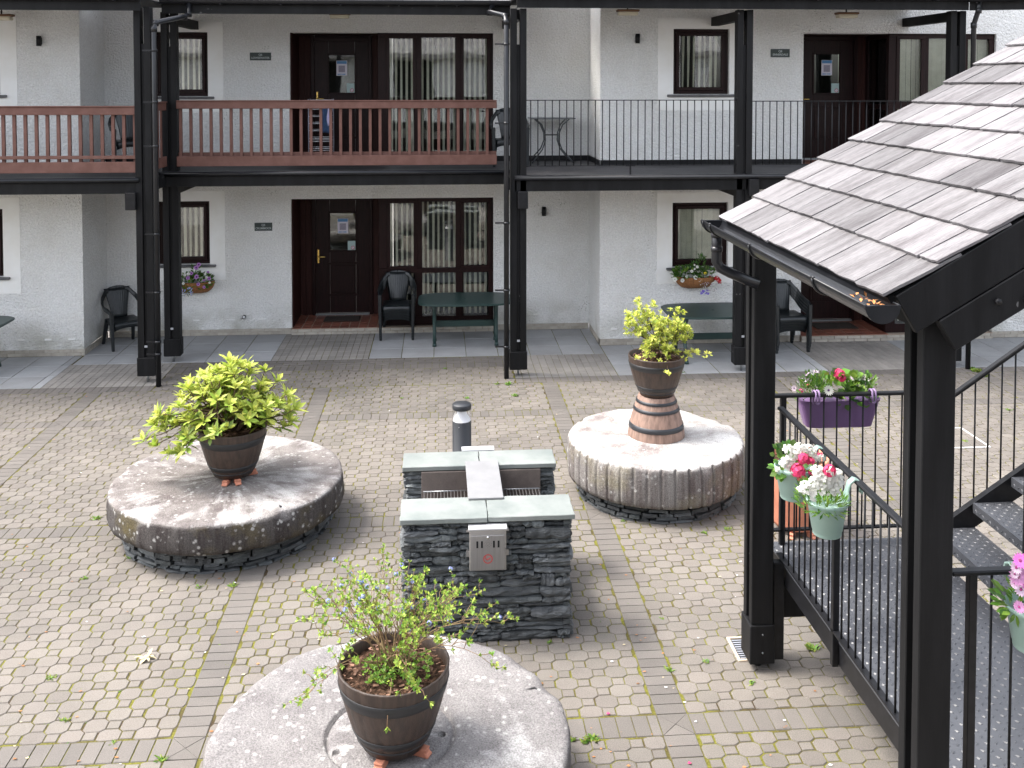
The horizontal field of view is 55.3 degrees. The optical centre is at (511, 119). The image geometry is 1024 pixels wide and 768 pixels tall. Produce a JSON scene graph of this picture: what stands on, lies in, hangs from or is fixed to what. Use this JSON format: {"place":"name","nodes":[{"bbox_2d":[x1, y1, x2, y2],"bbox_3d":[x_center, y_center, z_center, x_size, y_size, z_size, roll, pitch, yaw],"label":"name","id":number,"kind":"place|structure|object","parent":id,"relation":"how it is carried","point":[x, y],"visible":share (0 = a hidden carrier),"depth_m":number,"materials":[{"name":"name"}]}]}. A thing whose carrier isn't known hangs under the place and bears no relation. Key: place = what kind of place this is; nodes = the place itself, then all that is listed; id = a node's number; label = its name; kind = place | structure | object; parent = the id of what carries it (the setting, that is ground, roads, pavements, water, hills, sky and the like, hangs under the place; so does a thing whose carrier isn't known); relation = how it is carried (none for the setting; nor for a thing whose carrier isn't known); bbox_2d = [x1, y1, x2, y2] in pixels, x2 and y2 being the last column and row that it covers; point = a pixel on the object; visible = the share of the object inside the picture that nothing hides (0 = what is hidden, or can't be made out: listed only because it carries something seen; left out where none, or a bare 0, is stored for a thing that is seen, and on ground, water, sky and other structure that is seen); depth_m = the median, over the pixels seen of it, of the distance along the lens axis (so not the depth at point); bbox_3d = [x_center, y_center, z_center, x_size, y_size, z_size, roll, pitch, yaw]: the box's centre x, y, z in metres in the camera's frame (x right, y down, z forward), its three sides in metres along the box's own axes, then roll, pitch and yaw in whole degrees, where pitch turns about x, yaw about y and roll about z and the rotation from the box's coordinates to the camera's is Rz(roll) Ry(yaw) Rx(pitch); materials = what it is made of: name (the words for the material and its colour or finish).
{"place":"outdoors","nodes":[
{"label":"outdoors","id":0,"kind":"place"},
{"bbox_2d":[323,316,359,321],"bbox_3d":[-2.921,3.426,16.806,0.600,0.014,0.360,0,2,-4],"label":"door mat","id":1,"kind":"object","parent":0,"point":[340,318],"depth_m":16.80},
{"bbox_2d":[42,333,903,387],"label":"block paving","id":2,"kind":"structure","parent":0,"point":[870,355],"depth_m":14.71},
{"bbox_2d":[108,251,846,337],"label":"ground","id":3,"kind":"structure","parent":0,"point":[351,312],"depth_m":16.58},
{"bbox_2d":[0,0,1023,386],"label":"apartment building","id":4,"kind":"structure","parent":3,"relation":"on","point":[598,248],"depth_m":15.71,"materials":[{"name":"paint"}]},
{"bbox_2d":[0,10,14,20],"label":"bulkhead light","id":5,"kind":"object","parent":4,"relation":"attached to","point":[6,17],"visible":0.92,"depth_m":14.16,"materials":[{"name":"beige plastic"}]},
{"bbox_2d":[0,15,17,105],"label":"window","id":6,"kind":"structure","parent":4,"relation":"in","point":[8,39],"depth_m":14.68,"materials":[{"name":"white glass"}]},
{"bbox_2d":[0,198,20,293],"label":"window","id":7,"kind":"structure","parent":4,"relation":"in","point":[10,255],"depth_m":14.79,"materials":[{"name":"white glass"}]},
{"bbox_2d":[36,36,41,45],"bbox_3d":[-7.098,-1.179,14.667,0.072,0.150,0.091,0,2,-4],"label":"wall light","id":8,"kind":"object","parent":4,"relation":"attached to","point":[38,40],"visible":1,"depth_m":14.63,"materials":[{"name":"black paint"}]},
{"bbox_2d":[0,106,134,173],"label":"balcony railing","id":9,"kind":"object","parent":4,"relation":"attached to","point":[59,166],"visible":1,"depth_m":13.39,"materials":[{"name":"wood"}]},
{"bbox_2d":[108,115,132,161],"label":"plastic chair","id":10,"kind":"object","parent":4,"relation":"on","point":[129,131],"visible":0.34,"depth_m":15.13,"materials":[{"name":"plastic"}]},
{"bbox_2d":[158,101,166,168],"bbox_3d":[-5.080,0.228,13.990,0.085,0.960,0.820,0,2,-4],"label":"balcony railing","id":11,"kind":"object","parent":4,"relation":"attached to","point":[162,161],"visible":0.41,"depth_m":14.24,"materials":[{"name":"metal"}]},
{"bbox_2d":[143,22,223,111],"bbox_3d":[-5.400,-0.912,16.205,1.330,1.645,0.675,0,2,-4],"label":"window","id":12,"kind":"structure","parent":4,"relation":"in","point":[201,73],"depth_m":15.98,"materials":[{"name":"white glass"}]},
{"bbox_2d":[159,191,225,280],"bbox_3d":[-5.400,1.849,16.306,1.330,1.640,0.675,0,2,-4],"label":"window","id":13,"kind":"structure","parent":4,"relation":"in","point":[202,212],"depth_m":16.08,"materials":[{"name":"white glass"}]},
{"bbox_2d":[182,280,214,292],"bbox_3d":[-5.198,2.752,15.953,0.636,0.214,0.229,0,2,-4],"label":"hanging basket","id":14,"kind":"object","parent":4,"relation":"attached to","point":[197,290],"visible":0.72,"depth_m":15.89,"materials":[{"name":"brown wicker"}]},
{"bbox_2d":[182,263,215,296],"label":"basket flowers","id":15,"kind":"object","parent":14,"relation":"in","point":[190,275],"visible":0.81,"depth_m":15.85,"materials":[{"name":"purple plant"}]},
{"bbox_2d":[250,53,270,59],"bbox_3d":[-4.119,-1.032,16.005,0.342,0.128,0.014,0,2,-4],"label":"name plate","id":16,"kind":"object","parent":4,"relation":"attached to","point":[260,56],"visible":1,"depth_m":16.00,"materials":[{"name":"metal"}]},
{"bbox_2d":[255,223,271,230],"bbox_3d":[-4.097,1.768,16.110,0.287,0.134,0.014,0,2,-4],"label":"name plate","id":17,"kind":"object","parent":4,"relation":"attached to","point":[263,226],"visible":1,"depth_m":16.11,"materials":[{"name":"metal"}]},
{"bbox_2d":[308,99,333,151],"bbox_3d":[-3.231,0.169,16.549,0.408,1.030,0.268,0,2,-4],"label":"clothes airer","id":18,"kind":"object","parent":4,"relation":"on","point":[318,130],"visible":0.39,"depth_m":16.44,"materials":[{"name":"white plastic"}]},
{"bbox_2d":[322,109,332,133],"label":"blue trousers","id":19,"kind":"object","parent":18,"relation":"hanging from","point":[325,126],"visible":0.53,"depth_m":16.38,"materials":[{"name":"fabric"}]},
{"bbox_2d":[176,100,496,166],"bbox_3d":[-2.585,0.198,14.600,4.720,0.975,0.132,0,2,-4],"label":"balcony railing","id":20,"kind":"object","parent":4,"relation":"attached to","point":[331,157],"visible":1,"depth_m":14.56,"materials":[{"name":"wood"}]},
{"bbox_2d":[329,14,350,18],"bbox_3d":[-2.763,-1.798,15.663,0.340,0.355,0.160,0,2,-4],"label":"bulkhead light","id":21,"kind":"object","parent":4,"relation":"attached to","point":[339,16],"visible":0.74,"depth_m":15.60,"materials":[{"name":"beige plastic"}]},
{"bbox_2d":[310,35,371,151],"bbox_3d":[-2.977,-0.404,17.164,1.050,2.130,0.400,0,2,-4],"label":"door","id":22,"kind":"structure","parent":4,"relation":"in","point":[326,50],"depth_m":17.03,"materials":[{"name":"brown wood"}]},
{"bbox_2d":[336,61,346,75],"bbox_3d":[-2.963,-0.894,17.019,0.186,0.260,0.006,0,2,-4],"label":"notice","id":23,"kind":"object","parent":22,"relation":"attached to","point":[341,68],"visible":1,"depth_m":17.02,"materials":[{"name":"white paper"}]},
{"bbox_2d":[337,218,347,232],"bbox_3d":[-2.963,1.864,17.120,0.186,0.260,0.006,0,2,-4],"label":"notice","id":24,"kind":"object","parent":4,"relation":"attached to","point":[342,225],"visible":1,"depth_m":17.12,"materials":[{"name":"white paper"}]},
{"bbox_2d":[312,198,372,314],"bbox_3d":[-2.977,2.346,17.264,1.050,2.145,0.400,0,2,-4],"label":"door","id":25,"kind":"structure","parent":4,"relation":"in","point":[342,278],"depth_m":17.14,"materials":[{"name":"brown wood"}]},
{"bbox_2d":[348,241,354,249],"bbox_3d":[-2.813,2.208,17.141,0.132,0.160,0.010,0,2,-4],"label":"no smoking sticker","id":26,"kind":"object","parent":25,"relation":"attached to","point":[351,245],"visible":1,"depth_m":17.14,"materials":[{"name":"white paper"}]},
{"bbox_2d":[347,83,353,92],"bbox_3d":[-2.813,-0.550,17.040,0.132,0.160,0.010,0,2,-4],"label":"no smoking sticker","id":27,"kind":"object","parent":4,"relation":"attached to","point":[350,87],"visible":1,"depth_m":17.04,"materials":[{"name":"white paper"}]},
{"bbox_2d":[378,197,492,325],"bbox_3d":[-1.208,2.310,16.891,2.115,2.645,1.004,0,2,-4],"label":"bay window","id":28,"kind":"structure","parent":4,"relation":"in","point":[445,244],"depth_m":16.54,"materials":[{"name":"black glass"}]},
{"bbox_2d":[378,33,492,150],"bbox_3d":[-1.208,-0.441,16.790,2.115,2.630,1.004,0,2,-4],"label":"bay window","id":29,"kind":"structure","parent":4,"relation":"in","point":[426,66],"depth_m":16.46,"materials":[{"name":"black glass"}]},
{"bbox_2d":[489,108,529,166],"bbox_3d":[-0.041,0.272,15.446,0.634,0.905,0.646,0,2,-4],"label":"plastic chair","id":30,"kind":"object","parent":4,"relation":"on","point":[498,142],"visible":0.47,"depth_m":15.28,"materials":[{"name":"plastic"}]},
{"bbox_2d":[528,117,575,163],"bbox_3d":[0.646,0.338,16.065,0.740,0.742,0.500,0,2,-4],"label":"bistro table","id":31,"kind":"object","parent":4,"relation":"on","point":[557,134],"visible":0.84,"depth_m":16.04,"materials":[{"name":"grey metal"}]},
{"bbox_2d":[616,8,639,15],"bbox_3d":[1.764,-1.764,14.897,0.340,0.355,0.160,0,2,-4],"label":"bulkhead light","id":32,"kind":"object","parent":4,"relation":"attached to","point":[627,12],"visible":0.95,"depth_m":14.83,"materials":[{"name":"beige plastic"}]},
{"bbox_2d":[527,100,735,174],"bbox_3d":[1.710,0.290,13.876,3.020,1.140,0.052,0,2,-4],"label":"gallery railing","id":33,"kind":"object","parent":4,"relation":"on","point":[630,165],"visible":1,"depth_m":13.87,"materials":[{"name":"metal"}]},
{"bbox_2d":[635,34,639,42],"bbox_3d":[1.970,-1.269,15.336,0.072,0.150,0.091,0,2,-4],"label":"wall light","id":34,"kind":"object","parent":4,"relation":"attached to","point":[637,38],"visible":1,"depth_m":15.30,"materials":[{"name":"black paint"}]},
{"bbox_2d":[657,192,732,283],"bbox_3d":[2.977,1.825,15.853,1.400,1.630,0.675,0,2,-4],"label":"window","id":35,"kind":"structure","parent":4,"relation":"in","point":[681,236],"depth_m":15.61,"materials":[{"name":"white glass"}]},
{"bbox_2d":[676,276,714,288],"bbox_3d":[2.925,2.588,15.476,0.656,0.214,0.229,0,2,-4],"label":"hanging basket","id":36,"kind":"object","parent":4,"relation":"attached to","point":[690,282],"visible":0.94,"depth_m":15.41,"materials":[{"name":"brown wicker"}]},
{"bbox_2d":[671,253,721,294],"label":"basket flowers","id":37,"kind":"object","parent":36,"relation":"in","point":[697,267],"visible":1,"depth_m":15.43,"materials":[{"name":"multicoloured plant"}]},
{"bbox_2d":[658,18,734,110],"bbox_3d":[2.977,-0.928,15.752,1.400,1.630,0.675,0,2,-4],"label":"window","id":38,"kind":"structure","parent":4,"relation":"in","point":[693,53],"depth_m":15.51,"materials":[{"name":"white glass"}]},
{"bbox_2d":[771,49,789,56],"bbox_3d":[4.267,-1.056,15.553,0.310,0.131,0.014,0,2,-4],"label":"name plate","id":39,"kind":"object","parent":4,"relation":"attached to","point":[780,52],"visible":1,"depth_m":15.55,"materials":[{"name":"metal"}]},
{"bbox_2d":[821,60,831,74],"bbox_3d":[5.334,-0.877,16.561,0.186,0.260,0.006,0,2,-4],"label":"notice","id":40,"kind":"object","parent":4,"relation":"attached to","point":[826,67],"visible":1,"depth_m":16.56,"materials":[{"name":"white paper"}]},
{"bbox_2d":[801,281,853,321],"bbox_3d":[5.329,2.381,16.673,1.050,2.120,0.130,0,2,-4],"label":"door","id":41,"kind":"structure","parent":4,"relation":"in","point":[824,308],"depth_m":16.70,"materials":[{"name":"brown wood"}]},
{"bbox_2d":[752,101,907,164],"bbox_3d":[4.891,0.188,14.117,2.920,0.920,0.036,0,2,-4],"label":"gallery railing","id":42,"kind":"object","parent":4,"relation":"attached to","point":[811,127],"visible":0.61,"depth_m":14.06,"materials":[{"name":"metal"}]},
{"bbox_2d":[802,36,857,159],"bbox_3d":[5.319,-0.370,16.707,1.050,2.096,0.400,0,2,-4],"label":"door","id":43,"kind":"structure","parent":4,"relation":"in","point":[816,86],"depth_m":16.58,"materials":[{"name":"brown wood"}]},
{"bbox_2d":[831,83,838,92],"bbox_3d":[5.483,-0.533,16.583,0.132,0.160,0.010,0,2,-4],"label":"no smoking sticker","id":44,"kind":"object","parent":43,"relation":"attached to","point":[834,87],"visible":1,"depth_m":16.58,"materials":[{"name":"white paper"}]},
{"bbox_2d":[834,10,858,17],"bbox_3d":[5.191,-1.749,15.152,0.340,0.355,0.160,0,2,-4],"label":"bulkhead light","id":45,"kind":"object","parent":4,"relation":"attached to","point":[846,14],"visible":0.94,"depth_m":15.09,"materials":[{"name":"beige plastic"}]},
{"bbox_2d":[862,315,904,332],"bbox_3d":[7.017,2.340,16.428,1.970,2.620,1.004,0,2,-4],"label":"bay window","id":46,"kind":"structure","parent":4,"relation":"in","point":[896,325],"depth_m":15.93,"materials":[{"name":"glass"}]},
{"bbox_2d":[865,34,994,129],"bbox_3d":[7.017,-0.406,16.328,1.970,2.595,1.004,0,2,-4],"label":"bay window","id":47,"kind":"structure","parent":4,"relation":"in","point":[903,68],"depth_m":15.95,"materials":[{"name":"black glass"}]},
{"bbox_2d":[0,329,1023,767],"bbox_3d":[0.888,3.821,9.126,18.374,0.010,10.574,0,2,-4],"label":"paving","id":48,"kind":"structure","parent":0,"point":[44,493],"depth_m":8.14,"materials":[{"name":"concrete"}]},
{"bbox_2d":[136,648,155,664],"bbox_3d":[-2.637,3.879,7.053,0.122,0.056,0.139,1,2,31],"label":"dry leaf","id":49,"kind":"object","parent":48,"relation":"on","point":[149,655],"visible":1,"depth_m":7.05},
{"bbox_2d":[122,513,332,573],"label":"stone plinth","id":50,"kind":"structure","parent":48,"relation":"on","point":[230,562],"depth_m":8.39,"materials":[{"name":"stone"}]},
{"bbox_2d":[106,436,344,555],"bbox_3d":[-2.657,3.471,9.192,2.138,0.280,2.140,0,2,-4],"label":"millstone","id":51,"kind":"object","parent":50,"relation":"on","point":[187,504],"visible":0.79,"depth_m":8.66,"materials":[{"name":"stone"}]},
{"bbox_2d":[221,480,229,486],"bbox_3d":[-2.621,3.324,8.954,0.052,0.045,0.093,0,2,6],"label":"clay riser","id":52,"kind":"object","parent":51,"relation":"on","point":[225,483],"visible":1,"depth_m":8.92,"materials":[{"name":"ceramic"}]},
{"bbox_2d":[198,417,266,479],"bbox_3d":[-2.603,3.074,9.121,0.621,0.441,0.620,-1,2,-21],"label":"barrel planter","id":53,"kind":"object","parent":51,"relation":"on","point":[230,455],"visible":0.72,"depth_m":8.91,"materials":[{"name":"brown wood"}]},
{"bbox_2d":[131,351,307,462],"bbox_3d":[-2.676,2.625,9.127,1.195,0.910,1.366,2,3,42],"label":"leafy bush","id":54,"kind":"object","parent":53,"relation":"in","point":[222,391],"visible":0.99,"depth_m":8.96,"materials":[{"name":"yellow plant"}]},
{"bbox_2d":[234,479,241,485],"bbox_3d":[-2.519,3.323,8.975,0.052,0.045,0.094,-1,2,-28],"label":"clay riser","id":55,"kind":"object","parent":51,"relation":"on","point":[237,482],"visible":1,"depth_m":8.95,"materials":[{"name":"ceramic"}]},
{"bbox_2d":[202,635,570,767],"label":"millstone","id":56,"kind":"object","parent":48,"relation":"on","point":[511,716],"visible":0.63,"depth_m":5.64,"materials":[{"name":"grey stone"}]},
{"bbox_2d":[374,759,387,767],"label":"clay riser","id":57,"kind":"object","parent":56,"relation":"on","point":[378,763],"visible":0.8,"depth_m":5.26,"materials":[{"name":"ceramic"}]},
{"bbox_2d":[414,744,431,758],"bbox_3d":[-0.492,3.476,5.382,0.094,0.045,0.052,1,2,22],"label":"clay riser","id":58,"kind":"object","parent":56,"relation":"on","point":[424,751],"visible":0.78,"depth_m":5.36,"materials":[{"name":"ceramic"}]},
{"bbox_2d":[13,385,858,767],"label":"leaf litter","id":59,"kind":"object","parent":48,"relation":"on","point":[317,639],"visible":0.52,"depth_m":6.95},
{"bbox_2d":[452,401,470,451],"bbox_3d":[-0.508,3.332,9.918,0.240,0.914,0.240,0,2,-4],"label":"bollard light","id":60,"kind":"object","parent":48,"relation":"on","point":[461,429],"visible":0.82,"depth_m":9.84,"materials":[{"name":"grey metal"}]},
{"bbox_2d":[400,449,574,642],"bbox_3d":[-0.236,3.382,7.889,1.327,0.974,1.327,0,2,-4],"label":"stone barbecue","id":61,"kind":"object","parent":48,"relation":"on","point":[448,498],"visible":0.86,"depth_m":7.29,"materials":[{"name":"stone"}]},
{"bbox_2d":[461,446,493,454],"bbox_3d":[-0.299,3.042,8.587,0.314,0.320,0.087,0,2,-4],"label":"cigarette bin","id":62,"kind":"object","parent":61,"relation":"attached to","point":[478,448],"visible":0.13,"depth_m":8.57,"materials":[{"name":"metal"}]},
{"bbox_2d":[466,523,508,570],"bbox_3d":[-0.179,3.150,7.198,0.314,0.320,0.087,0,2,-4],"label":"cigarette bin","id":63,"kind":"object","parent":61,"relation":"attached to","point":[487,550],"visible":1,"depth_m":7.16,"materials":[{"name":"metal"}]},
{"bbox_2d":[1,366,1012,762],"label":"weeds","id":64,"kind":"object","parent":48,"relation":"on","point":[593,736],"visible":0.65,"depth_m":7.17,"materials":[{"name":"green plant"}]},
{"bbox_2d":[0,356,1023,767],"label":"paving course","id":65,"kind":"object","parent":48,"relation":"attached to","point":[672,718],"visible":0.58,"depth_m":7.82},
{"bbox_2d":[576,484,735,523],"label":"stone plinth","id":66,"kind":"structure","parent":48,"relation":"on","point":[654,516],"depth_m":9.31,"materials":[{"name":"stone"}]},
{"bbox_2d":[567,409,744,509],"bbox_3d":[1.462,3.426,10.004,1.794,0.409,1.787,0,2,-4],"label":"millstone","id":67,"kind":"object","parent":66,"relation":"on","point":[699,465],"visible":0.79,"depth_m":9.43,"materials":[{"name":"stone"}]},
{"bbox_2d":[628,392,684,443],"bbox_3d":[1.481,3.021,10.034,0.584,0.414,0.584,-1,2,-16],"label":"upturned barrel","id":68,"kind":"object","parent":67,"relation":"on","point":[655,421],"visible":0.84,"depth_m":9.83,"materials":[{"name":"brown wood"}]},
{"bbox_2d":[628,347,684,398],"bbox_3d":[1.481,2.609,10.019,0.579,0.412,0.580,1,3,34],"label":"barrel planter","id":69,"kind":"object","parent":68,"relation":"on","point":[652,380],"visible":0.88,"depth_m":9.83,"materials":[{"name":"brown wood"}]},
{"bbox_2d":[623,296,712,375],"bbox_3d":[1.563,2.165,9.971,0.814,0.715,0.582,-1,2,-32],"label":"lime shrub","id":70,"kind":"object","parent":69,"relation":"in","point":[658,326],"visible":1,"depth_m":9.93,"materials":[{"name":"green plant"}]},
{"bbox_2d":[726,636,747,661],"bbox_3d":[1.745,3.886,7.176,0.260,0.016,0.300,0,2,-4],"label":"drain grate","id":71,"kind":"object","parent":48,"relation":"on","point":[734,643],"visible":0.27,"depth_m":7.19,"materials":[{"name":"metal"}]},
{"bbox_2d":[700,35,1023,767],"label":"covered stair landing","id":72,"kind":"object","parent":48,"relation":"on","point":[911,216],"visible":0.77,"depth_m":5.39,"materials":[{"name":"grey metal"}]},
{"bbox_2d":[776,406,901,724],"bbox_3d":[1.996,2.725,5.842,0.048,1.285,2.290,0,2,-4],"label":"landing railing","id":73,"kind":"object","parent":72,"relation":"attached to","point":[836,635],"visible":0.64,"depth_m":5.81,"materials":[{"name":"metal"}]},
{"bbox_2d":[774,445,826,502],"bbox_3d":[1.818,2.223,6.167,0.325,0.325,0.240,0,2,-4],"label":"mint pot","id":74,"kind":"object","parent":73,"relation":"attached to","point":[786,488],"visible":0.45,"depth_m":6.09,"materials":[{"name":"green plastic"}]},
{"bbox_2d":[766,439,825,481],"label":"pot flowers","id":75,"kind":"object","parent":74,"relation":"in","point":[796,459],"visible":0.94,"depth_m":5.99,"materials":[{"name":"white plant"}]},
{"bbox_2d":[806,476,862,539],"bbox_3d":[1.870,2.241,5.670,0.325,0.325,0.240,0,2,-4],"label":"mint pot","id":76,"kind":"object","parent":73,"relation":"attached to","point":[827,528],"visible":0.74,"depth_m":5.60,"materials":[{"name":"green plastic"}]},
{"bbox_2d":[791,464,852,519],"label":"pot flowers","id":77,"kind":"object","parent":76,"relation":"in","point":[824,482],"visible":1,"depth_m":5.50,"materials":[{"name":"white plant"}]},
{"bbox_2d":[774,390,903,544],"bbox_3d":[2.480,2.672,7.291,1.110,1.285,0.048,0,2,-4],"label":"landing railing","id":78,"kind":"object","parent":72,"relation":"attached to","point":[783,397],"visible":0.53,"depth_m":7.27,"materials":[{"name":"metal"}]},
{"bbox_2d":[798,388,880,427],"bbox_3d":[2.466,2.156,7.368,0.633,0.310,0.266,0,2,-4],"label":"purple trough","id":79,"kind":"object","parent":78,"relation":"hanging from","point":[830,414],"visible":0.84,"depth_m":7.32,"materials":[{"name":"plastic"}]},
{"bbox_2d":[791,367,878,410],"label":"trough flowers","id":80,"kind":"object","parent":79,"relation":"in","point":[840,377],"visible":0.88,"depth_m":7.36,"materials":[{"name":"green plant"}]},
{"bbox_2d":[952,566,1012,767],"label":"landing railing","id":81,"kind":"object","parent":72,"relation":"attached to","point":[971,574],"visible":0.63,"depth_m":4.63,"materials":[{"name":"metal"}]},
{"bbox_2d":[1003,561,1023,652],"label":"mint pot","id":82,"kind":"object","parent":81,"relation":"attached to","point":[1017,634],"visible":0.59,"depth_m":4.50,"materials":[{"name":"green plastic"}]},
{"bbox_2d":[987,553,1023,626],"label":"pot flowers","id":83,"kind":"object","parent":82,"relation":"in","point":[1017,572],"visible":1,"depth_m":4.41,"materials":[{"name":"pink plant"}]},
{"bbox_2d":[955,341,1023,507],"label":"stair railing","id":84,"kind":"object","parent":72,"relation":"attached to","point":[988,370],"visible":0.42,"depth_m":7.22,"materials":[{"name":"metal"}]},
{"bbox_2d":[955,427,990,447],"bbox_3d":[5.128,3.732,11.454,0.640,0.011,0.640,0,2,-4],"label":"manhole cover","id":85,"kind":"object","parent":48,"relation":"on","point":[966,444],"visible":0.35,"depth_m":11.34,"materials":[{"name":"concrete"}]},
{"bbox_2d":[0,329,1023,388],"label":"paving slabs","id":86,"kind":"structure","parent":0,"point":[39,372],"depth_m":15.15,"materials":[{"name":"grey concrete"}]},
{"bbox_2d":[0,316,14,366],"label":"garden table","id":87,"kind":"object","parent":86,"relation":"on","point":[5,320],"visible":1,"depth_m":14.22,"materials":[{"name":"green plastic"}]},
{"bbox_2d":[101,285,136,351],"bbox_3d":[-6.177,3.131,15.530,0.634,0.905,0.646,-2,3,-40],"label":"plastic chair","id":88,"kind":"object","parent":86,"relation":"on","point":[116,296],"visible":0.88,"depth_m":15.61,"materials":[{"name":"plastic"}]},
{"bbox_2d":[379,284,416,340],"bbox_3d":[-1.886,3.110,16.096,0.634,0.905,0.646,0,2,-4],"label":"plastic chair","id":89,"kind":"object","parent":86,"relation":"on","point":[395,318],"visible":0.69,"depth_m":15.83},
{"bbox_2d":[379,281,416,337],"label":"plastic chair","id":90,"kind":"object","parent":89,"relation":"on","point":[397,315],"visible":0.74,"depth_m":15.81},
{"bbox_2d":[379,278,416,335],"bbox_3d":[-1.883,3.015,16.048,0.634,0.905,0.646,0,2,-4],"label":"plastic chair","id":91,"kind":"object","parent":90,"relation":"on","point":[390,313],"visible":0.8,"depth_m":15.79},
{"bbox_2d":[378,270,416,332],"bbox_3d":[-1.881,2.968,16.025,0.634,0.905,0.646,0,2,-4],"label":"plastic chair","id":92,"kind":"object","parent":91,"relation":"on","point":[397,280],"visible":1,"depth_m":16.15,"materials":[{"name":"plastic"}]},
{"bbox_2d":[418,292,509,346],"bbox_3d":[-0.749,3.219,15.636,1.500,0.730,0.950,0,2,-4],"label":"garden table","id":93,"kind":"object","parent":86,"relation":"on","point":[495,300],"visible":0.91,"depth_m":15.59,"materials":[{"name":"green plastic"}]},
{"bbox_2d":[661,302,731,363],"bbox_3d":[3.050,3.250,14.845,1.500,0.734,1.000,0,2,-4],"label":"garden table","id":94,"kind":"object","parent":86,"relation":"on","point":[709,311],"visible":0.49,"depth_m":14.82,"materials":[{"name":"green plastic"}]},
{"bbox_2d":[776,292,809,353],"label":"plastic chair","id":95,"kind":"object","parent":86,"relation":"on","point":[796,329],"visible":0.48,"depth_m":15.13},
{"bbox_2d":[776,289,810,350],"bbox_3d":[4.284,3.090,15.336,0.634,0.905,0.647,0,2,-8],"label":"plastic chair","id":96,"kind":"object","parent":95,"relation":"on","point":[796,326],"visible":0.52,"depth_m":15.09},
{"bbox_2d":[776,286,810,347],"bbox_3d":[4.286,3.042,15.313,0.634,0.905,0.647,0,2,-8],"label":"plastic chair","id":97,"kind":"object","parent":96,"relation":"on","point":[799,324],"visible":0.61,"depth_m":15.08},
{"bbox_2d":[776,279,811,345],"bbox_3d":[4.288,2.995,15.289,0.634,0.905,0.647,0,2,-8],"label":"plastic chair","id":98,"kind":"object","parent":97,"relation":"on","point":[784,314],"visible":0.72,"depth_m":15.24,"materials":[{"name":"plastic"}]},
{"bbox_2d":[812,322,858,328],"bbox_3d":[5.368,3.444,16.328,0.700,0.014,0.400,0,2,-4],"label":"door mat","id":99,"kind":"object","parent":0,"point":[835,325],"depth_m":16.31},
{"bbox_3d":[2.643,3.789,9.317,0.052,0.045,0.093,0,2,0],"label":"clay riser","id":100,"kind":"object","parent":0,"visible":0},
{"bbox_2d":[774,444,828,531],"bbox_3d":[2.644,3.439,9.102,0.600,0.640,0.600,0,2,-4],"label":"terracotta pot","id":101,"kind":"object","parent":100,"relation":"on","point":[776,502],"visible":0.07,"depth_m":8.93,"materials":[{"name":"orange ceramic"}]},
{"bbox_3d":[-0.675,3.467,5.623,0.052,0.045,0.093,0,2,-6],"label":"clay riser","id":102,"kind":"object","parent":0,"visible":0},
{"bbox_2d":[337,631,449,760],"bbox_3d":[-0.657,3.231,5.438,0.621,0.441,0.620,0,2,-10],"label":"barrel planter","id":103,"kind":"object","parent":102,"relation":"on","point":[409,712],"visible":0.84,"depth_m":5.25,"materials":[{"name":"brown wood"}]},
{"bbox_2d":[282,543,518,732],"bbox_3d":[-0.580,2.829,5.455,1.278,0.714,1.092,0,2,-4],"label":"twiggy shrub","id":104,"kind":"object","parent":103,"relation":"in","point":[394,660],"visible":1,"depth_m":5.36,"materials":[{"name":"green plant"}]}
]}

